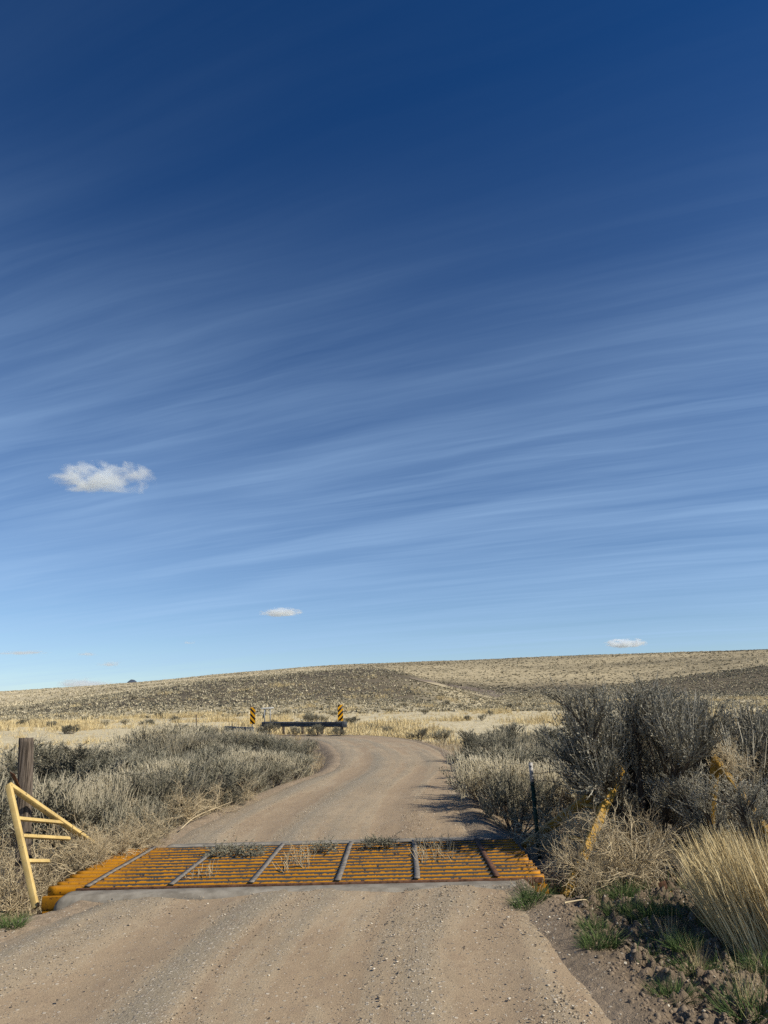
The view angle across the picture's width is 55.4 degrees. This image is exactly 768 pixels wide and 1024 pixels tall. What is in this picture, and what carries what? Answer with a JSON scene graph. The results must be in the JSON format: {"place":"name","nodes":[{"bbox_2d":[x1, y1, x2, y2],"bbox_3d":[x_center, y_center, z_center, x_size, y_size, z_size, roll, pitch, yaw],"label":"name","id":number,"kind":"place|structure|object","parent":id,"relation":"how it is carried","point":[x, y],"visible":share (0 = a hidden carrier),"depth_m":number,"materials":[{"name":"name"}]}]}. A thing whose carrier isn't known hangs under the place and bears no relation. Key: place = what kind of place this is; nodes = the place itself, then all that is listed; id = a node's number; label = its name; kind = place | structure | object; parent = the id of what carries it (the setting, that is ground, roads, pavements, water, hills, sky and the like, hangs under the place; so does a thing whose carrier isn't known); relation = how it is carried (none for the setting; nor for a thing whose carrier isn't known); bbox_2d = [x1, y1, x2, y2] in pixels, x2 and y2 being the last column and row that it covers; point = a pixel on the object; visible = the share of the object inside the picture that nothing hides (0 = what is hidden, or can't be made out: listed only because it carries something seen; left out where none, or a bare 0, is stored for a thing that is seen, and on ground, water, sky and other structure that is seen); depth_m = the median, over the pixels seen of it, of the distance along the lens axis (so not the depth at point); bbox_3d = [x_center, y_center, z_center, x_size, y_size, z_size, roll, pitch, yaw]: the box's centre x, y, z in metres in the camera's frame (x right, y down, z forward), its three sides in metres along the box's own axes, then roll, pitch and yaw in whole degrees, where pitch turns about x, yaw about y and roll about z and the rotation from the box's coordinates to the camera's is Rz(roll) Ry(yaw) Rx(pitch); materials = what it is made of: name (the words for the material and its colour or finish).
{"place":"outdoors","nodes":[
{"label":"outdoors","id":0,"kind":"place"},
{"bbox_2d":[0,885,611,1023],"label":"road","id":1,"kind":"structure","parent":0,"point":[310,965],"depth_m":4.71,"materials":[{"name":"gravel"}]},
{"bbox_2d":[170,735,470,844],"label":"road","id":2,"kind":"structure","parent":0,"point":[377,757],"depth_m":12.41,"materials":[{"name":"gravel"}]},
{"bbox_2d":[0,649,767,1023],"bbox_3d":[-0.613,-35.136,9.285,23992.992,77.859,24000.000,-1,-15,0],"label":"ground","id":3,"kind":"structure","parent":0,"point":[598,981],"depth_m":25.23,"materials":[{"name":"soil"}]},
{"bbox_2d":[0,908,35,930],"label":"grass tuft","id":4,"kind":"object","parent":3,"relation":"on","point":[17,926],"visible":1,"depth_m":5.72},
{"bbox_2d":[14,737,33,908],"bbox_3d":[-3.738,3.219,7.592,0.259,1.682,0.157,-1,-15,0],"label":"wooden post","id":5,"kind":"object","parent":3,"relation":"on","point":[25,762],"visible":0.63,"depth_m":7.64,"materials":[{"name":"brown wood"}]},
{"bbox_2d":[0,766,56,850],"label":"sagebrush","id":6,"kind":"object","parent":3,"relation":"on","point":[9,779],"visible":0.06,"depth_m":10.88,"materials":[{"name":"grey plant"}]},
{"bbox_2d":[0,848,64,920],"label":"tumbleweed","id":7,"kind":"object","parent":3,"relation":"on","point":[12,906],"visible":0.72,"depth_m":7.18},
{"bbox_2d":[4,869,63,916],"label":"tumbleweed","id":8,"kind":"object","parent":3,"relation":"on","point":[42,894],"visible":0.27,"depth_m":7.24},
{"bbox_2d":[0,830,76,914],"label":"tumbleweed","id":9,"kind":"object","parent":3,"relation":"on","point":[34,854],"visible":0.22,"depth_m":7.65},
{"bbox_2d":[0,760,98,869],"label":"sagebrush","id":10,"kind":"object","parent":3,"relation":"on","point":[5,816],"visible":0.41,"depth_m":9.13,"materials":[{"name":"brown plant"}]},
{"bbox_2d":[0,733,110,778],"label":"sagebrush","id":11,"kind":"object","parent":3,"relation":"on","point":[12,759],"visible":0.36,"depth_m":17.39,"materials":[{"name":"grey plant"}]},
{"bbox_2d":[5,772,111,908],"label":"guard wing","id":12,"kind":"structure","parent":3,"relation":"on","point":[12,790],"depth_m":7.24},
{"bbox_2d":[0,814,117,888],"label":"tumbleweed","id":13,"kind":"object","parent":3,"relation":"on","point":[54,868],"visible":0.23,"depth_m":8.18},
{"bbox_2d":[32,813,93,897],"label":"tumbleweed","id":14,"kind":"object","parent":3,"relation":"on","point":[50,855],"visible":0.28,"depth_m":7.93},
{"bbox_2d":[1,773,147,860],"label":"sagebrush","id":15,"kind":"object","parent":3,"relation":"on","point":[72,806],"visible":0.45,"depth_m":9.74,"materials":[{"name":"grey plant"}]},
{"bbox_2d":[33,741,134,778],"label":"sagebrush","id":16,"kind":"object","parent":3,"relation":"on","point":[80,755],"visible":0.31,"depth_m":15.65,"materials":[{"name":"grey plant"}]},
{"bbox_2d":[46,823,121,880],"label":"tumbleweed","id":17,"kind":"object","parent":3,"relation":"on","point":[78,860],"visible":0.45,"depth_m":7.83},
{"bbox_2d":[43,813,125,879],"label":"tumbleweed","id":18,"kind":"object","parent":3,"relation":"on","point":[60,859],"visible":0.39,"depth_m":8.00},
{"bbox_2d":[37,751,145,792],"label":"sagebrush","id":19,"kind":"object","parent":3,"relation":"on","point":[89,766],"visible":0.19,"depth_m":13.89,"materials":[{"name":"grey plant"}]},
{"bbox_2d":[32,792,170,850],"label":"sagebrush","id":20,"kind":"object","parent":3,"relation":"on","point":[107,817],"visible":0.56,"depth_m":9.44,"materials":[{"name":"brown plant"}]},
{"bbox_2d":[74,764,169,817],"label":"sagebrush","id":21,"kind":"object","parent":3,"relation":"on","point":[108,779],"visible":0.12,"depth_m":12.61,"materials":[{"name":"grey plant"}]},
{"bbox_2d":[96,792,184,852],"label":"sagebrush","id":22,"kind":"object","parent":3,"relation":"on","point":[159,807],"visible":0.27,"depth_m":10.59,"materials":[{"name":"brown plant"}]},
{"bbox_2d":[109,797,182,848],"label":"tumbleweed","id":23,"kind":"object","parent":3,"relation":"on","point":[160,824],"visible":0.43,"depth_m":9.02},
{"bbox_2d":[119,806,174,848],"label":"tumbleweed","id":24,"kind":"object","parent":3,"relation":"on","point":[143,843],"visible":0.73,"depth_m":8.69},
{"bbox_2d":[98,718,210,748],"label":"sagebrush","id":25,"kind":"object","parent":3,"relation":"on","point":[150,733],"visible":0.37,"depth_m":23.77,"materials":[{"name":"grey plant"}]},
{"bbox_2d":[112,754,196,786],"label":"sagebrush","id":26,"kind":"object","parent":3,"relation":"on","point":[165,764],"visible":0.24,"depth_m":14.20,"materials":[{"name":"plant"}]},
{"bbox_2d":[108,749,205,772],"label":"sagebrush","id":27,"kind":"object","parent":3,"relation":"on","point":[148,757],"visible":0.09,"depth_m":15.30,"materials":[{"name":"plant"}]},
{"bbox_2d":[110,765,222,830],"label":"sagebrush","id":28,"kind":"object","parent":3,"relation":"on","point":[161,779],"visible":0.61,"depth_m":11.70,"materials":[{"name":"plant"}]},
{"bbox_2d":[123,725,232,758],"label":"sagebrush","id":29,"kind":"object","parent":3,"relation":"on","point":[174,744],"visible":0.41,"depth_m":20.78,"materials":[{"name":"plant"}]},
{"bbox_2d":[137,758,247,815],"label":"sagebrush","id":30,"kind":"object","parent":3,"relation":"on","point":[229,780],"visible":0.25,"depth_m":13.47,"materials":[{"name":"plant"}]},
{"bbox_2d":[160,778,225,827],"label":"tumbleweed","id":31,"kind":"object","parent":3,"relation":"on","point":[189,816],"visible":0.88,"depth_m":10.96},
{"bbox_2d":[175,779,250,816],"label":"sagebrush","id":32,"kind":"object","parent":3,"relation":"on","point":[232,798],"visible":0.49,"depth_m":12.88,"materials":[{"name":"plant"}]},
{"bbox_2d":[183,778,243,819],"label":"tumbleweed","id":33,"kind":"object","parent":3,"relation":"on","point":[216,802],"visible":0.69,"depth_m":11.90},
{"bbox_2d":[182,747,264,772],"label":"sagebrush","id":34,"kind":"object","parent":3,"relation":"on","point":[214,757],"visible":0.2,"depth_m":15.90,"materials":[{"name":"plant"}]},
{"bbox_2d":[184,753,272,807],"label":"sagebrush","id":35,"kind":"object","parent":3,"relation":"on","point":[251,770],"visible":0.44,"depth_m":14.40,"materials":[{"name":"plant"}]},
{"bbox_2d":[220,747,309,792],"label":"sagebrush","id":36,"kind":"object","parent":3,"relation":"on","point":[268,757],"visible":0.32,"depth_m":17.12,"materials":[{"name":"plant"}]},
{"bbox_2d":[252,759,302,787],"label":"sagebrush","id":37,"kind":"object","parent":3,"relation":"on","point":[280,773],"visible":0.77,"depth_m":16.43,"materials":[{"name":"plant"}]},
{"bbox_2d":[244,734,320,757],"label":"sagebrush","id":38,"kind":"object","parent":3,"relation":"on","point":[265,741],"visible":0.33,"depth_m":23.46,"materials":[{"name":"plant"}]},
{"bbox_2d":[54,881,515,910],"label":"concrete sill","id":39,"kind":"structure","parent":3,"relation":"on","point":[72,897],"depth_m":6.49,"materials":[{"name":"concrete"}]},
{"bbox_2d":[41,838,548,913],"bbox_3d":[-0.794,3.835,7.565,4.632,0.453,2.041,-2,-15,1],"label":"cattle guard","id":40,"kind":"object","parent":3,"relation":"on","point":[154,867],"visible":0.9,"depth_m":7.29,"materials":[{"name":"yellow paint"}]},
{"bbox_2d":[66,824,123,868],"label":"tumbleweed","id":41,"kind":"object","parent":40,"relation":"on","point":[101,853],"visible":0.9,"depth_m":7.79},
{"bbox_2d":[75,814,160,859],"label":"tumbleweed","id":42,"kind":"object","parent":40,"relation":"on","point":[125,847],"visible":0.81,"depth_m":8.26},
{"bbox_2d":[203,836,272,856],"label":"sagebrush sprig","id":43,"kind":"object","parent":40,"relation":"on","point":[220,849],"visible":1,"depth_m":7.99,"materials":[{"name":"grey plant"}]},
{"bbox_2d":[272,838,323,872],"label":"dry stalks","id":44,"kind":"object","parent":40,"relation":"in","point":[301,858],"visible":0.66,"depth_m":7.62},
{"bbox_2d":[353,831,400,850],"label":"sagebrush sprig","id":45,"kind":"object","parent":40,"relation":"on","point":[386,842],"visible":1,"depth_m":8.13,"materials":[{"name":"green plant"}]},
{"bbox_2d":[408,833,459,862],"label":"dry stalks","id":46,"kind":"object","parent":40,"relation":"in","point":[435,853],"visible":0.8,"depth_m":7.78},
{"bbox_2d":[276,751,319,781],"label":"sagebrush","id":47,"kind":"object","parent":3,"relation":"on","point":[304,760],"visible":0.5,"depth_m":17.89,"materials":[{"name":"plant"}]},
{"bbox_2d":[261,722,346,733],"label":"guardrail","id":48,"kind":"object","parent":3,"relation":"on","point":[302,725],"visible":0.88,"depth_m":46.20,"materials":[{"name":"grey wood"}]},
{"bbox_2d":[167,837,476,846],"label":"concrete sill","id":49,"kind":"structure","parent":3,"relation":"on","point":[302,842],"depth_m":8.75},
{"bbox_2d":[0,666,767,720],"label":"hill shrubs","id":50,"kind":"object","parent":3,"relation":"on","point":[286,703],"visible":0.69,"depth_m":215.83,"materials":[{"name":"plant"}]},
{"bbox_2d":[0,675,767,766],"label":"dry grass","id":51,"kind":"structure","parent":3,"relation":"on","point":[398,728],"depth_m":93.16,"materials":[{"name":"plant"}]},
{"bbox_2d":[0,649,767,706],"bbox_3d":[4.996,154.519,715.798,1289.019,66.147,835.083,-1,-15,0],"label":"shrubs","id":52,"kind":"object","parent":3,"relation":"on","point":[17,702],"visible":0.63,"depth_m":565.48,"materials":[{"name":"plant"}]},
{"bbox_2d":[451,729,493,757],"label":"sagebrush","id":53,"kind":"object","parent":3,"relation":"on","point":[467,739],"visible":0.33,"depth_m":20.70,"materials":[{"name":"plant"}]},
{"bbox_2d":[443,737,539,794],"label":"sagebrush","id":54,"kind":"object","parent":3,"relation":"on","point":[480,752],"visible":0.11,"depth_m":14.46,"materials":[{"name":"plant"}]},
{"bbox_2d":[464,732,535,764],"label":"sagebrush","id":55,"kind":"object","parent":3,"relation":"on","point":[504,743],"visible":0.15,"depth_m":16.17,"materials":[{"name":"plant"}]},
{"bbox_2d":[446,750,560,819],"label":"sagebrush","id":56,"kind":"object","parent":3,"relation":"on","point":[471,779],"visible":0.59,"depth_m":11.39,"materials":[{"name":"plant"}]},
{"bbox_2d":[438,745,568,812],"bbox_3d":[2.083,4.622,12.498,2.195,1.187,1.526,0,-15,-5],"label":"sagebrush","id":57,"kind":"object","parent":3,"relation":"on","point":[522,755],"visible":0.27,"depth_m":12.66,"materials":[{"name":"plant"}]},
{"bbox_2d":[484,721,535,741],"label":"sagebrush","id":58,"kind":"object","parent":3,"relation":"on","point":[511,728],"visible":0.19,"depth_m":23.48,"materials":[{"name":"plant"}]},
{"bbox_2d":[499,888,542,910],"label":"grass tuft","id":59,"kind":"object","parent":3,"relation":"on","point":[515,905],"visible":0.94,"depth_m":5.82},
{"bbox_2d":[476,764,567,835],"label":"sagebrush","id":60,"kind":"object","parent":3,"relation":"on","point":[506,792],"visible":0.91,"depth_m":10.19,"materials":[{"name":"plant"}]},
{"bbox_2d":[498,720,567,749],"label":"sagebrush","id":61,"kind":"object","parent":3,"relation":"on","point":[551,734],"visible":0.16,"depth_m":17.91,"materials":[{"name":"plant"}]},
{"bbox_2d":[511,876,557,901],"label":"grass tuft","id":62,"kind":"object","parent":3,"relation":"on","point":[526,894],"visible":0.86,"depth_m":5.96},
{"bbox_2d":[529,762,540,858],"bbox_3d":[1.713,3.408,8.307,0.082,1.070,0.066,-1,-15,0],"label":"steel post","id":63,"kind":"object","parent":3,"relation":"on","point":[533,801],"visible":0.95,"depth_m":8.31,"materials":[{"name":"metal"}]},
{"bbox_2d":[496,758,583,819],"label":"sagebrush","id":64,"kind":"object","parent":3,"relation":"on","point":[573,798],"visible":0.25,"depth_m":11.52,"materials":[{"name":"plant"}]},
{"bbox_2d":[504,799,605,876],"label":"tumbleweed","id":65,"kind":"object","parent":3,"relation":"on","point":[546,839],"visible":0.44,"depth_m":8.15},
{"bbox_2d":[521,767,624,897],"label":"guard wing","id":66,"kind":"structure","parent":3,"relation":"on","point":[604,805],"depth_m":7.65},
{"bbox_2d":[540,824,624,894],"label":"tumbleweed","id":67,"kind":"object","parent":3,"relation":"on","point":[562,844],"visible":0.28,"depth_m":7.14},
{"bbox_2d":[573,930,615,950],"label":"grass tuft","id":68,"kind":"object","parent":3,"relation":"on","point":[585,944],"visible":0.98,"depth_m":4.75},
{"bbox_2d":[574,863,619,901],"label":"tumbleweed","id":69,"kind":"object","parent":3,"relation":"on","point":[588,889],"visible":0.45,"depth_m":6.46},
{"bbox_2d":[544,818,655,897],"bbox_3d":[2.016,3.296,6.716,1.002,0.870,1.341,-2,-15,5],"label":"tumbleweed","id":70,"kind":"object","parent":3,"relation":"on","point":[577,873],"visible":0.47,"depth_m":6.73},
{"bbox_2d":[572,916,631,949],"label":"grass tuft","id":71,"kind":"object","parent":3,"relation":"on","point":[617,943],"visible":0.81,"depth_m":4.85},
{"bbox_2d":[533,799,674,895],"bbox_3d":[1.988,3.304,6.820,1.399,1.200,1.258,-13,-19,38],"label":"tumbleweed","id":72,"kind":"object","parent":3,"relation":"on","point":[556,865],"visible":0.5,"depth_m":6.89,"materials":[{"name":"plant"}]},
{"bbox_2d":[534,778,681,879],"bbox_3d":[2.326,3.333,7.647,1.518,1.060,1.399,-8,-20,25],"label":"tumbleweed","id":73,"kind":"object","parent":3,"relation":"on","point":[579,826],"visible":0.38,"depth_m":7.71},
{"bbox_2d":[557,838,659,898],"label":"tumbleweed","id":74,"kind":"object","parent":3,"relation":"on","point":[587,865],"visible":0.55,"depth_m":6.66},
{"bbox_2d":[592,877,649,899],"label":"grass tuft","id":75,"kind":"object","parent":3,"relation":"on","point":[625,890],"visible":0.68,"depth_m":6.12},
{"bbox_2d":[555,698,688,843],"bbox_3d":[2.790,3.318,8.936,1.486,2.017,2.292,0,-15,-4],"label":"sagebrush","id":76,"kind":"object","parent":3,"relation":"on","point":[622,754],"visible":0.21,"depth_m":8.59,"materials":[{"name":"plant"}]},
{"bbox_2d":[567,796,683,887],"bbox_3d":[2.290,3.179,6.869,1.282,0.971,1.391,4,-15,-6],"label":"tumbleweed","id":77,"kind":"object","parent":3,"relation":"on","point":[640,866],"visible":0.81,"depth_m":6.72,"materials":[{"name":"plant"}]},
{"bbox_2d":[528,673,731,849],"bbox_3d":[2.846,2.975,8.454,2.015,2.214,3.108,-5,-15,16],"label":"sagebrush","id":78,"kind":"object","parent":3,"relation":"on","point":[591,759],"visible":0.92,"depth_m":7.99,"materials":[{"name":"plant"}]},
{"bbox_2d":[618,898,672,920],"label":"grass tuft","id":79,"kind":"object","parent":3,"relation":"on","point":[641,912],"visible":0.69,"depth_m":5.38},
{"bbox_2d":[594,799,703,877],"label":"tumbleweed","id":80,"kind":"object","parent":3,"relation":"on","point":[667,836],"visible":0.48,"depth_m":7.25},
{"bbox_2d":[578,797,719,876],"bbox_3d":[2.679,3.455,7.430,1.402,1.127,1.524,-7,-28,21],"label":"tumbleweed","id":81,"kind":"object","parent":3,"relation":"on","point":[637,827],"visible":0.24,"depth_m":7.31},
{"bbox_2d":[541,874,767,1023],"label":"dirt clods","id":82,"kind":"object","parent":3,"relation":"on","point":[658,1016],"visible":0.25,"depth_m":4.43,"materials":[{"name":"soil"}]},
{"bbox_2d":[638,968,706,1008],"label":"grass tuft","id":83,"kind":"object","parent":3,"relation":"on","point":[664,992],"visible":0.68,"depth_m":4.04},
{"bbox_2d":[654,924,705,953],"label":"grass tuft","id":84,"kind":"object","parent":3,"relation":"on","point":[691,946],"visible":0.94,"depth_m":4.62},
{"bbox_2d":[663,952,718,978],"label":"grass tuft","id":85,"kind":"object","parent":3,"relation":"on","point":[690,970],"visible":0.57,"depth_m":4.44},
{"bbox_2d":[621,686,767,844],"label":"sagebrush","id":86,"kind":"object","parent":3,"relation":"on","point":[762,726],"visible":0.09,"depth_m":8.62,"materials":[{"name":"plant"}]},
{"bbox_2d":[633,762,766,854],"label":"sagebrush","id":87,"kind":"object","parent":3,"relation":"on","point":[675,817],"visible":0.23,"depth_m":8.18,"materials":[{"name":"plant"}]},
{"bbox_2d":[640,769,767,859],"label":"sagebrush","id":88,"kind":"object","parent":3,"relation":"on","point":[695,807],"visible":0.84,"depth_m":7.39,"materials":[{"name":"plant"}]},
{"bbox_2d":[664,838,750,935],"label":"bunchgrass","id":89,"kind":"object","parent":3,"relation":"on","point":[705,922],"visible":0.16,"depth_m":5.14,"materials":[{"name":"plant"}]},
{"bbox_2d":[665,823,763,883],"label":"bunchgrass","id":90,"kind":"object","parent":3,"relation":"on","point":[696,843],"visible":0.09,"depth_m":5.47,"materials":[{"name":"plant"}]},
{"bbox_2d":[662,689,767,845],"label":"sagebrush","id":91,"kind":"object","parent":3,"relation":"on","point":[725,721],"visible":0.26,"depth_m":8.94,"materials":[{"name":"plant"}]},
{"bbox_2d":[664,840,767,961],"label":"bunchgrass","id":92,"kind":"object","parent":3,"relation":"on","point":[725,924],"visible":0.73,"depth_m":4.71,"materials":[{"name":"plant"}]},
{"bbox_2d":[684,819,767,875],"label":"bunchgrass","id":93,"kind":"object","parent":3,"relation":"on","point":[713,850],"visible":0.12,"depth_m":5.32,"materials":[{"name":"plant"}]},
{"bbox_2d":[685,833,767,951],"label":"bunchgrass","id":94,"kind":"object","parent":3,"relation":"on","point":[758,921],"visible":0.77,"depth_m":4.73,"materials":[{"name":"plant"}]},
{"bbox_2d":[690,825,767,886],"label":"bunchgrass","id":95,"kind":"object","parent":3,"relation":"on","point":[744,852],"visible":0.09,"depth_m":5.10,"materials":[{"name":"plant"}]},
{"bbox_2d":[692,969,767,1023],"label":"grass tuft","id":96,"kind":"object","parent":3,"relation":"on","point":[741,1013],"visible":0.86,"depth_m":3.82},
{"bbox_2d":[705,754,767,848],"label":"steel brace","id":97,"kind":"object","parent":3,"relation":"on","point":[713,769],"visible":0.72,"depth_m":7.64,"materials":[{"name":"paint"}]},
{"bbox_2d":[698,724,765,797],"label":"tumbleweed","id":98,"kind":"object","parent":97,"relation":"attached to","point":[724,756],"visible":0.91,"depth_m":7.52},
{"bbox_2d":[710,941,767,1007],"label":"dry tuft","id":99,"kind":"object","parent":3,"relation":"on","point":[744,993],"visible":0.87,"depth_m":3.90,"materials":[{"name":"plant"}]},
{"bbox_2d":[714,713,767,847],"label":"sagebrush","id":100,"kind":"object","parent":3,"relation":"on","point":[745,773],"visible":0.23,"depth_m":8.20,"materials":[{"name":"plant"}]},
{"bbox_2d":[726,944,767,975],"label":"grass tuft","id":101,"kind":"object","parent":3,"relation":"on","point":[759,970],"visible":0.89,"depth_m":4.36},
{"bbox_2d":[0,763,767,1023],"bbox_3d":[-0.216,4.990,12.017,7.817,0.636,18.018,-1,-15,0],"label":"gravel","id":102,"kind":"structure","parent":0,"point":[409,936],"depth_m":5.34,"materials":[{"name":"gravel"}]},
{"bbox_2d":[0,878,767,984],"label":"green grass","id":103,"kind":"structure","parent":0,"point":[659,933],"depth_m":5.16,"materials":[{"name":"plant"}]},
{"bbox_2d":[0,739,767,918],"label":"short dry grass","id":104,"kind":"structure","parent":0,"point":[319,765],"depth_m":12.23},
{"bbox_2d":[0,0,767,690],"label":"sky","id":105,"kind":"structure","parent":0,"point":[332,332],"materials":[{"name":"blue"}]},
{"bbox_2d":[410,677,503,698],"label":"hill track","id":106,"kind":"structure","parent":0,"point":[457,687],"depth_m":296.62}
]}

